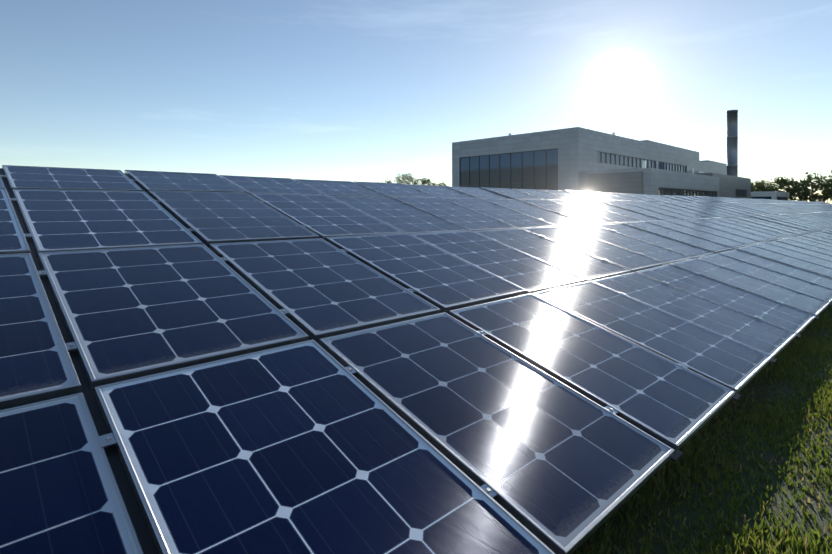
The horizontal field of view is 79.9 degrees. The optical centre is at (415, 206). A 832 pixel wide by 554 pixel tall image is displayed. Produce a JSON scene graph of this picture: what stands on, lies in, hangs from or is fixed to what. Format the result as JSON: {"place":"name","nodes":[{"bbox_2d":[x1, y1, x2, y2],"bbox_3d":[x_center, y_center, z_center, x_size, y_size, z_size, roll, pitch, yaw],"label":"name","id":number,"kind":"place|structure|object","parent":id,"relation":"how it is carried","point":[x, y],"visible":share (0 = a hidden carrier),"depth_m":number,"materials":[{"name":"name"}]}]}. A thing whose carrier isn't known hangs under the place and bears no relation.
{"place":"outdoors","nodes":[
{"label":"outdoors","id":0,"kind":"place"},
{"bbox_2d":[0,0,831,203],"label":"sky","id":1,"kind":"structure","parent":0,"point":[331,90],"materials":[{"name":"blue"}]},
{"bbox_2d":[572,303,831,553],"bbox_3d":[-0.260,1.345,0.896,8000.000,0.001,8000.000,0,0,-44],"label":"ground","id":2,"kind":"structure","parent":0,"point":[693,514],"depth_m":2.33,"materials":[{"name":"green plant"}]},
{"bbox_2d":[0,165,831,553],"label":"solar array","id":3,"kind":"object","parent":2,"relation":"on","point":[198,363],"visible":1,"depth_m":2.71,"materials":[{"name":"blue glass"}]},
{"bbox_2d":[452,127,750,198],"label":"factory","id":4,"kind":"structure","parent":2,"relation":"on","point":[577,159],"depth_m":72.98,"materials":[{"name":"concrete"},{"name":"glass"},{"name":"steel"}]},
{"bbox_2d":[727,110,737,176],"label":"stack","id":5,"kind":"object","parent":4,"relation":"on","point":[732,142],"visible":0.96,"depth_m":94.63,"materials":[{"name":"metal"}]},
{"bbox_2d":[382,167,831,202],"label":"trees","id":6,"kind":"object","parent":2,"relation":"on","point":[802,190],"visible":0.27,"depth_m":116.54,"materials":[{"name":"green plant"}]},
{"bbox_2d":[751,191,788,200],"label":"building","id":7,"kind":"structure","parent":2,"relation":"on","point":[774,195],"depth_m":107.64,"materials":[{"name":"white concrete"}]}
]}

